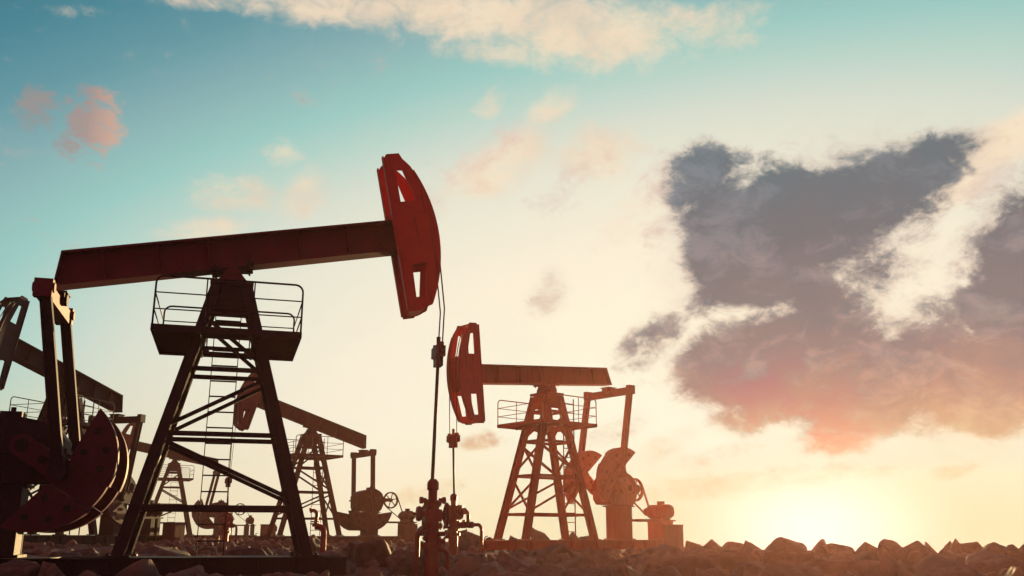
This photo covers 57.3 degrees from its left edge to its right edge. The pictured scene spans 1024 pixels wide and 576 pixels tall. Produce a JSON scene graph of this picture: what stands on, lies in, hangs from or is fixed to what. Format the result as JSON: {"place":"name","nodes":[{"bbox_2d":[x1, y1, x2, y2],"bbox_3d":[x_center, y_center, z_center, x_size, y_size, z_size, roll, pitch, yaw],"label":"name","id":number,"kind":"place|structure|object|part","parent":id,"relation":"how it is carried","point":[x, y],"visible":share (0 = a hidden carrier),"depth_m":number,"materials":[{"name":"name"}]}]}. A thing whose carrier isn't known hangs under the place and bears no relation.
{"place":"outdoors","nodes":[
{"label":"outdoors","id":0,"kind":"place"},
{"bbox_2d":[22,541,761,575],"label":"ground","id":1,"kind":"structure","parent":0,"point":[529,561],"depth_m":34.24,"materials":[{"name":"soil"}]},
{"bbox_2d":[0,559,40,575],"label":"rock","id":2,"kind":"object","parent":1,"relation":"on","point":[15,567],"visible":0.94,"depth_m":16.24,"materials":[{"name":"brown stone"}]},
{"bbox_2d":[37,561,64,575],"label":"rock","id":3,"kind":"object","parent":1,"relation":"on","point":[49,569],"visible":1,"depth_m":16.27,"materials":[{"name":"brown stone"}]},
{"bbox_2d":[49,551,79,556],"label":"rock","id":4,"kind":"object","parent":1,"relation":"on","point":[62,554],"visible":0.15,"depth_m":25.42,"materials":[{"name":"brown stone"}]},
{"bbox_2d":[0,296,163,544],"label":"pumpjack","id":5,"kind":"object","parent":1,"relation":"on","point":[14,348],"visible":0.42,"depth_m":39.48,"materials":[{"name":"paint"}]},
{"bbox_2d":[69,548,99,556],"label":"rock","id":6,"kind":"object","parent":1,"relation":"on","point":[85,552],"visible":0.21,"depth_m":27.77,"materials":[{"name":"brown stone"}]},
{"bbox_2d":[88,551,97,555],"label":"rock","id":7,"kind":"object","parent":1,"relation":"on","point":[91,553],"visible":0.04,"depth_m":24.62,"materials":[{"name":"brown stone"}]},
{"bbox_2d":[115,559,159,575],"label":"rock","id":8,"kind":"object","parent":1,"relation":"on","point":[144,567],"visible":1,"depth_m":16.02,"materials":[{"name":"brown stone"}]},
{"bbox_2d":[132,547,148,553],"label":"rock","id":9,"kind":"object","parent":1,"relation":"on","point":[141,551],"visible":0.08,"depth_m":28.24,"materials":[{"name":"brown stone"}]},
{"bbox_2d":[145,545,189,555],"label":"rock","id":10,"kind":"object","parent":1,"relation":"on","point":[158,550],"visible":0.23,"depth_m":23.99,"materials":[{"name":"brown stone"}]},
{"bbox_2d":[162,522,185,542],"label":"control cabinet","id":11,"kind":"object","parent":1,"relation":"on","point":[172,531],"visible":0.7,"depth_m":43.58,"materials":[{"name":"metal"}]},
{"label":"cabinet door","id":12,"kind":"part","parent":11,"relation":"part of","materials":[{"name":"paint"}]},
{"bbox_2d":[166,565,208,575],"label":"rock","id":13,"kind":"object","parent":1,"relation":"on","point":[195,570],"visible":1,"depth_m":16.43,"materials":[{"name":"brown stone"}]},
{"bbox_2d":[121,423,256,539],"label":"pumpjack","id":14,"kind":"object","parent":1,"relation":"on","point":[175,465],"visible":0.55,"depth_m":77.02,"materials":[{"name":"paint"}]},
{"bbox_2d":[197,547,215,553],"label":"rock","id":15,"kind":"object","parent":1,"relation":"on","point":[211,549],"visible":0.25,"depth_m":33.17,"materials":[{"name":"brown stone"}]},
{"bbox_2d":[0,153,445,575],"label":"pumpjack","id":16,"kind":"object","parent":1,"relation":"on","point":[75,475],"visible":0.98,"depth_m":19.72,"materials":[{"name":"paint"}]},
{"bbox_2d":[217,512,237,544],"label":"wellhead","id":17,"kind":"object","parent":1,"relation":"on","point":[230,519],"visible":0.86,"depth_m":50.44,"materials":[{"name":"paint"}]},
{"bbox_2d":[224,544,249,552],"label":"rock","id":18,"kind":"object","parent":1,"relation":"on","point":[242,546],"visible":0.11,"depth_m":35.06,"materials":[{"name":"brown stone"}]},
{"bbox_2d":[220,548,267,555],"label":"rock","id":19,"kind":"object","parent":1,"relation":"on","point":[248,552],"visible":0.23,"depth_m":23.82,"materials":[{"name":"brown stone"}]},
{"bbox_2d":[261,544,272,555],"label":"rock","id":20,"kind":"object","parent":1,"relation":"on","point":[265,548],"visible":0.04,"depth_m":28.28,"materials":[{"name":"brown stone"}]},
{"bbox_2d":[260,524,276,535],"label":"control cabinet","id":21,"kind":"object","parent":1,"relation":"on","point":[263,529],"visible":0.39,"depth_m":77.09,"materials":[{"name":"metal"}]},
{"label":"cabinet door","id":22,"kind":"part","parent":21,"relation":"part of","materials":[{"name":"paint"}]},
{"bbox_2d":[277,548,290,555],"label":"rock","id":23,"kind":"object","parent":1,"relation":"on","point":[283,551],"visible":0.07,"depth_m":25.20,"materials":[{"name":"brown stone"}]},
{"bbox_2d":[262,572,307,575],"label":"rock","id":24,"kind":"object","parent":1,"relation":"on","point":[284,574],"visible":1,"depth_m":15.66,"materials":[{"name":"brown stone"}]},
{"bbox_2d":[291,534,319,552],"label":"rock","id":25,"kind":"object","parent":1,"relation":"on","point":[314,542],"visible":0.12,"depth_m":31.49,"materials":[{"name":"brown stone"}]},
{"bbox_2d":[309,507,326,551],"bbox_3d":[-6.430,8.124,30.952,0.621,1.702,0.340,0,-15,0],"label":"bent pipe","id":26,"kind":"object","parent":1,"relation":"on","point":[316,525],"visible":0.95,"depth_m":30.91,"materials":[{"name":"metal"}]},
{"bbox_2d":[225,373,420,542],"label":"pumpjack","id":27,"kind":"object","parent":1,"relation":"on","point":[365,518],"visible":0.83,"depth_m":54.37,"materials":[{"name":"red paint"}]},
{"bbox_2d":[319,551,355,572],"bbox_3d":[-4.334,6.904,22.988,1.004,0.850,0.933,8,-18,-11],"label":"rock","id":28,"kind":"object","parent":1,"relation":"on","point":[350,566],"visible":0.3,"depth_m":22.85,"materials":[{"name":"brown stone"}]},
{"bbox_2d":[345,541,358,563],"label":"rock","id":29,"kind":"object","parent":1,"relation":"on","point":[351,546],"visible":0.38,"depth_m":26.56,"materials":[{"name":"brown stone"}]},
{"bbox_2d":[356,565,382,575],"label":"rock","id":30,"kind":"object","parent":1,"relation":"on","point":[372,570],"visible":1,"depth_m":15.71,"materials":[{"name":"brown stone"}]},
{"bbox_2d":[353,539,391,566],"bbox_3d":[-3.611,7.279,24.820,0.972,1.228,1.349,13,-20,-41],"label":"rock","id":31,"kind":"object","parent":1,"relation":"on","point":[379,550],"visible":0.52,"depth_m":24.61,"materials":[{"name":"brown stone"}]},
{"bbox_2d":[385,549,413,571],"bbox_3d":[-2.673,6.906,22.979,0.796,0.969,0.615,10,-22,-27],"label":"rock","id":32,"kind":"object","parent":1,"relation":"on","point":[394,558],"visible":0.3,"depth_m":23.00,"materials":[{"name":"brown stone"}]},
{"bbox_2d":[399,524,417,542],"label":"control cabinet","id":33,"kind":"object","parent":1,"relation":"on","point":[407,532],"visible":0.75,"depth_m":54.95,"materials":[{"name":"metal"}]},
{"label":"cabinet door","id":34,"kind":"part","parent":33,"relation":"part of","materials":[{"name":"paint"}]},
{"bbox_2d":[388,556,444,575],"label":"rock","id":35,"kind":"object","parent":1,"relation":"on","point":[404,566],"visible":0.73,"depth_m":20.38,"materials":[{"name":"brown stone"}]},
{"bbox_2d":[412,479,450,575],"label":"wellhead","id":36,"kind":"object","parent":1,"relation":"on","point":[429,514],"visible":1,"depth_m":20.43,"materials":[{"name":"paint"}]},
{"bbox_2d":[449,552,454,563],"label":"rock","id":37,"kind":"object","parent":1,"relation":"on","point":[452,559],"visible":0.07,"depth_m":28.04,"materials":[{"name":"brown stone"}]},
{"bbox_2d":[442,494,482,554],"bbox_3d":[-1.643,8.540,33.325,0.840,2.430,1.999,12,-19,-38],"label":"wellhead","id":38,"kind":"object","parent":1,"relation":"on","point":[457,512],"visible":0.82,"depth_m":33.62,"materials":[{"name":"paint"}]},
{"bbox_2d":[459,529,466,548],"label":"pipe","id":39,"kind":"object","parent":1,"relation":"on","point":[462,532],"visible":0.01,"depth_m":41.53,"materials":[{"name":"brown metal"}]},
{"bbox_2d":[445,556,483,575],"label":"rock","id":40,"kind":"object","parent":1,"relation":"on","point":[466,565],"visible":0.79,"depth_m":18.48,"materials":[{"name":"brown stone"}]},
{"bbox_2d":[460,532,479,550],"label":"rock","id":41,"kind":"object","parent":1,"relation":"on","point":[468,539],"visible":0.44,"depth_m":40.23,"materials":[{"name":"brown stone"}]},
{"bbox_2d":[472,554,486,563],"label":"rock","id":42,"kind":"object","parent":1,"relation":"on","point":[479,558],"visible":0.12,"depth_m":24.74,"materials":[{"name":"brown stone"}]},
{"bbox_2d":[478,537,493,551],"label":"rock","id":43,"kind":"object","parent":1,"relation":"on","point":[488,538],"visible":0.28,"depth_m":39.39,"materials":[{"name":"brown stone"}]},
{"bbox_2d":[471,561,505,575],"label":"rock","id":44,"kind":"object","parent":1,"relation":"on","point":[493,568],"visible":0.87,"depth_m":17.78,"materials":[{"name":"brown stone"}]},
{"bbox_2d":[495,550,529,571],"bbox_3d":[-0.057,6.961,22.113,1.303,1.515,1.398,-10,-13,39],"label":"rock","id":45,"kind":"object","parent":1,"relation":"on","point":[505,560],"visible":0.47,"depth_m":21.82,"materials":[{"name":"brown stone"}]},
{"bbox_2d":[21,536,1007,575],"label":"rubble","id":46,"kind":"object","parent":1,"relation":"on","point":[42,548],"visible":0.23,"depth_m":32.95,"materials":[{"name":"brown stone"}]},
{"bbox_2d":[514,553,525,559],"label":"rock","id":47,"kind":"object","parent":1,"relation":"on","point":[520,556],"visible":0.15,"depth_m":29.10,"materials":[{"name":"brown stone"}]},
{"bbox_2d":[531,527,549,539],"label":"rock","id":48,"kind":"object","parent":1,"relation":"on","point":[537,534],"visible":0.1,"depth_m":44.35,"materials":[{"name":"brown stone"}]},
{"bbox_2d":[521,564,564,575],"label":"rock","id":49,"kind":"object","parent":1,"relation":"on","point":[544,570],"visible":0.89,"depth_m":17.59,"materials":[{"name":"brown stone"}]},
{"bbox_2d":[543,553,563,564],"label":"rock","id":50,"kind":"object","parent":1,"relation":"on","point":[555,560],"visible":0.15,"depth_m":23.02,"materials":[{"name":"brown stone"}]},
{"bbox_2d":[535,543,577,563],"bbox_3d":[1.306,7.898,26.873,1.282,1.139,1.085,-4,-12,0],"label":"rock","id":51,"kind":"object","parent":1,"relation":"on","point":[548,552],"visible":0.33,"depth_m":26.57,"materials":[{"name":"brown stone"}]},
{"bbox_2d":[446,322,675,550],"bbox_3d":[2.271,6.319,38.266,11.770,8.419,2.800,12,-19,-38],"label":"pumpjack","id":52,"kind":"object","parent":1,"relation":"on","point":[614,487],"visible":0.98,"depth_m":37.53,"materials":[{"name":"red paint"}]},
{"bbox_2d":[551,553,571,561],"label":"rock","id":53,"kind":"object","parent":1,"relation":"on","point":[566,556],"visible":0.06,"depth_m":25.00,"materials":[{"name":"brown stone"}]},
{"bbox_2d":[569,532,578,550],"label":"rock","id":54,"kind":"object","parent":1,"relation":"on","point":[572,535],"visible":0.23,"depth_m":42.28,"materials":[{"name":"brown stone"}]},
{"bbox_2d":[556,556,598,569],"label":"rock","id":55,"kind":"object","parent":1,"relation":"on","point":[585,562],"visible":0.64,"depth_m":20.76,"materials":[{"name":"brown stone"}]},
{"bbox_2d":[560,568,614,575],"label":"rock","id":56,"kind":"object","parent":1,"relation":"on","point":[587,572],"visible":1,"depth_m":16.63,"materials":[{"name":"brown stone"}]},
{"bbox_2d":[574,536,603,551],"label":"rock","id":57,"kind":"object","parent":1,"relation":"on","point":[584,537],"visible":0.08,"depth_m":41.41,"materials":[{"name":"brown stone"}]},
{"bbox_2d":[584,548,617,566],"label":"rock","id":58,"kind":"object","parent":1,"relation":"on","point":[599,557],"visible":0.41,"depth_m":23.77,"materials":[{"name":"brown stone"}]},
{"bbox_2d":[593,564,641,575],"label":"rock","id":59,"kind":"object","parent":1,"relation":"on","point":[621,570],"visible":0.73,"depth_m":17.26,"materials":[{"name":"brown stone"}]},
{"bbox_2d":[632,553,642,558],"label":"rock","id":60,"kind":"object","parent":1,"relation":"on","point":[636,555],"visible":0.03,"depth_m":25.40,"materials":[{"name":"brown stone"}]},
{"bbox_2d":[631,553,658,572],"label":"rock","id":61,"kind":"object","parent":1,"relation":"on","point":[639,564],"visible":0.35,"depth_m":21.96,"materials":[{"name":"brown stone"}]},
{"bbox_2d":[642,546,656,554],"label":"rock","id":62,"kind":"object","parent":1,"relation":"on","point":[650,550],"visible":0.12,"depth_m":27.72,"materials":[{"name":"brown stone"}]},
{"bbox_2d":[648,566,681,575],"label":"rock","id":63,"kind":"object","parent":1,"relation":"on","point":[669,571],"visible":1,"depth_m":17.01,"materials":[{"name":"brown stone"}]},
{"bbox_2d":[652,544,687,556],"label":"rock","id":64,"kind":"object","parent":1,"relation":"on","point":[664,550],"visible":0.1,"depth_m":25.78,"materials":[{"name":"brown stone"}]},
{"bbox_2d":[664,524,683,548],"bbox_3d":[6.807,10.529,39.220,0.776,1.201,0.558,12,-19,-38],"label":"control cabinet","id":65,"kind":"object","parent":1,"relation":"on","point":[673,535],"visible":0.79,"depth_m":39.03,"materials":[{"name":"metal"}]},
{"bbox_3d":[6.944,10.471,39.005,0.608,0.936,0.041,12,-19,-38],"label":"cabinet door","id":66,"kind":"part","parent":65,"relation":"part of","materials":[{"name":"paint"}]},
{"bbox_2d":[649,554,729,575],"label":"rock","id":67,"kind":"object","parent":1,"relation":"on","point":[686,565],"visible":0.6,"depth_m":20.81,"materials":[{"name":"brown stone"}]},
{"bbox_2d":[685,541,702,552],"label":"rock","id":68,"kind":"object","parent":1,"relation":"on","point":[689,545],"visible":0.19,"depth_m":31.62,"materials":[{"name":"brown stone"}]},
{"bbox_2d":[701,539,722,550],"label":"rock","id":69,"kind":"object","parent":1,"relation":"on","point":[712,544],"visible":0.3,"depth_m":29.58,"materials":[{"name":"brown stone"}]},
{"bbox_2d":[700,568,725,575],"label":"rock","id":70,"kind":"object","parent":1,"relation":"on","point":[714,572],"visible":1,"depth_m":16.59,"materials":[{"name":"brown stone"}]},
{"bbox_2d":[718,549,737,553],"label":"rock","id":71,"kind":"object","parent":1,"relation":"on","point":[720,551],"visible":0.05,"depth_m":28.64,"materials":[{"name":"brown stone"}]},
{"bbox_2d":[702,552,755,571],"bbox_3d":[5.121,6.867,21.785,1.630,1.436,1.578,7,-16,-23],"label":"rock","id":72,"kind":"object","parent":1,"relation":"on","point":[728,561],"visible":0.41,"depth_m":21.52,"materials":[{"name":"brown stone"}]},
{"bbox_2d":[722,541,742,550],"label":"rock","id":73,"kind":"object","parent":1,"relation":"on","point":[730,545],"visible":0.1,"depth_m":30.81,"materials":[{"name":"brown stone"}]},
{"bbox_2d":[727,561,766,575],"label":"rock","id":74,"kind":"object","parent":1,"relation":"on","point":[746,568],"visible":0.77,"depth_m":17.90,"materials":[{"name":"brown stone"}]},
{"bbox_2d":[741,540,759,552],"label":"rock","id":75,"kind":"object","parent":1,"relation":"on","point":[748,547],"visible":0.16,"depth_m":28.99,"materials":[{"name":"brown stone"}]},
{"bbox_2d":[753,549,768,561],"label":"rock","id":76,"kind":"object","parent":1,"relation":"on","point":[758,552],"visible":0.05,"depth_m":25.89,"materials":[{"name":"brown stone"}]},
{"bbox_2d":[762,551,802,565],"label":"rock","id":77,"kind":"object","parent":1,"relation":"on","point":[769,558],"visible":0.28,"depth_m":22.93,"materials":[{"name":"brown stone"}]},
{"bbox_2d":[765,537,806,553],"bbox_3d":[8.089,7.983,27.874,1.492,1.122,1.762,4,-16,-30],"label":"rock","id":78,"kind":"object","parent":1,"relation":"on","point":[779,544],"visible":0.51,"depth_m":27.64,"materials":[{"name":"brown stone"}]},
{"bbox_2d":[757,564,824,575],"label":"rock","id":79,"kind":"object","parent":1,"relation":"on","point":[786,570],"visible":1,"depth_m":17.31,"materials":[{"name":"brown stone"}]},
{"bbox_2d":[795,550,819,562],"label":"rock","id":80,"kind":"object","parent":1,"relation":"on","point":[802,557],"visible":0.33,"depth_m":22.82,"materials":[{"name":"brown stone"}]},
{"bbox_2d":[811,539,827,555],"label":"rock","id":81,"kind":"object","parent":1,"relation":"on","point":[818,549],"visible":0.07,"depth_m":27.91,"materials":[{"name":"brown stone"}]},
{"bbox_2d":[823,543,855,553],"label":"rock","id":82,"kind":"object","parent":1,"relation":"on","point":[831,547],"visible":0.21,"depth_m":27.77,"materials":[{"name":"brown stone"}]},
{"bbox_2d":[827,549,856,559],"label":"rock","id":83,"kind":"object","parent":1,"relation":"on","point":[839,554],"visible":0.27,"depth_m":23.70,"materials":[{"name":"brown stone"}]},
{"bbox_2d":[845,570,855,575],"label":"rock","id":84,"kind":"object","parent":1,"relation":"on","point":[848,573],"visible":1,"depth_m":16.48,"materials":[{"name":"brown stone"}]},
{"bbox_2d":[855,542,876,555],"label":"rock","id":85,"kind":"object","parent":1,"relation":"on","point":[864,546],"visible":0.38,"depth_m":27.74,"materials":[{"name":"brown stone"}]},
{"bbox_2d":[854,551,879,560],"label":"rock","id":86,"kind":"object","parent":1,"relation":"on","point":[867,555],"visible":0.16,"depth_m":21.02,"materials":[{"name":"brown stone"}]},
{"bbox_2d":[876,539,902,560],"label":"rock","id":87,"kind":"object","parent":1,"relation":"on","point":[890,547],"visible":0.51,"depth_m":26.72,"materials":[{"name":"brown stone"}]},
{"bbox_2d":[865,556,917,575],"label":"rock","id":88,"kind":"object","parent":1,"relation":"on","point":[886,566],"visible":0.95,"depth_m":17.39,"materials":[{"name":"brown stone"}]},
{"bbox_2d":[896,541,932,565],"bbox_3d":[11.276,7.453,25.923,1.182,0.889,1.143,-13,-14,21],"label":"rock","id":89,"kind":"object","parent":1,"relation":"on","point":[905,551],"visible":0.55,"depth_m":25.84,"materials":[{"name":"brown stone"}]},
{"bbox_2d":[925,542,936,552],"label":"rock","id":90,"kind":"object","parent":1,"relation":"on","point":[927,545],"visible":0.06,"depth_m":28.92,"materials":[{"name":"brown stone"}]},
{"bbox_2d":[924,552,966,563],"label":"rock","id":91,"kind":"object","parent":1,"relation":"on","point":[961,559],"visible":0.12,"depth_m":21.84,"materials":[{"name":"brown stone"}]},
{"bbox_2d":[939,541,951,553],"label":"rock","id":92,"kind":"object","parent":1,"relation":"on","point":[947,546],"visible":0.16,"depth_m":28.80,"materials":[{"name":"brown stone"}]},
{"bbox_2d":[914,555,985,575],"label":"rock","id":93,"kind":"object","parent":1,"relation":"on","point":[933,562],"visible":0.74,"depth_m":17.38,"materials":[{"name":"brown stone"}]},
{"bbox_2d":[947,538,965,552],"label":"rock","id":94,"kind":"object","parent":1,"relation":"on","point":[956,545],"visible":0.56,"depth_m":27.79,"materials":[{"name":"brown stone"}]},
{"bbox_2d":[947,549,969,556],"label":"rock","id":95,"kind":"object","parent":1,"relation":"on","point":[953,552],"visible":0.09,"depth_m":27.16,"materials":[{"name":"brown stone"}]},
{"bbox_2d":[960,541,981,553],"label":"rock","id":96,"kind":"object","parent":1,"relation":"on","point":[972,547],"visible":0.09,"depth_m":27.89,"materials":[{"name":"brown stone"}]},
{"bbox_2d":[966,550,1023,575],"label":"rock","id":97,"kind":"object","parent":1,"relation":"on","point":[984,562],"visible":0.83,"depth_m":20.03,"materials":[{"name":"brown stone"}]},
{"bbox_2d":[978,542,1011,554],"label":"rock","id":98,"kind":"object","parent":1,"relation":"on","point":[995,547],"visible":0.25,"depth_m":24.82,"materials":[{"name":"brown stone"}]},
{"bbox_2d":[1007,544,1018,550],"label":"rock","id":99,"kind":"object","parent":1,"relation":"on","point":[1013,547],"visible":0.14,"depth_m":25.96,"materials":[{"name":"brown stone"}]},
{"bbox_2d":[1003,566,1023,575],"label":"rock","id":100,"kind":"object","parent":1,"relation":"on","point":[1014,571],"visible":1,"depth_m":16.23,"materials":[{"name":"brown stone"}]},
{"bbox_2d":[1005,549,1023,561],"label":"rock","id":101,"kind":"object","parent":1,"relation":"on","point":[1019,555],"visible":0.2,"depth_m":23.25,"materials":[{"name":"brown stone"}]},
{"bbox_2d":[1017,544,1023,551],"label":"rock","id":102,"kind":"object","parent":1,"relation":"on","point":[1021,549],"visible":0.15,"depth_m":24.11,"materials":[{"name":"brown stone"}]},
{"bbox_2d":[0,0,1023,552],"label":"sky","id":103,"kind":"structure","parent":0,"point":[795,228],"materials":[{"name":"blue"}]}
]}

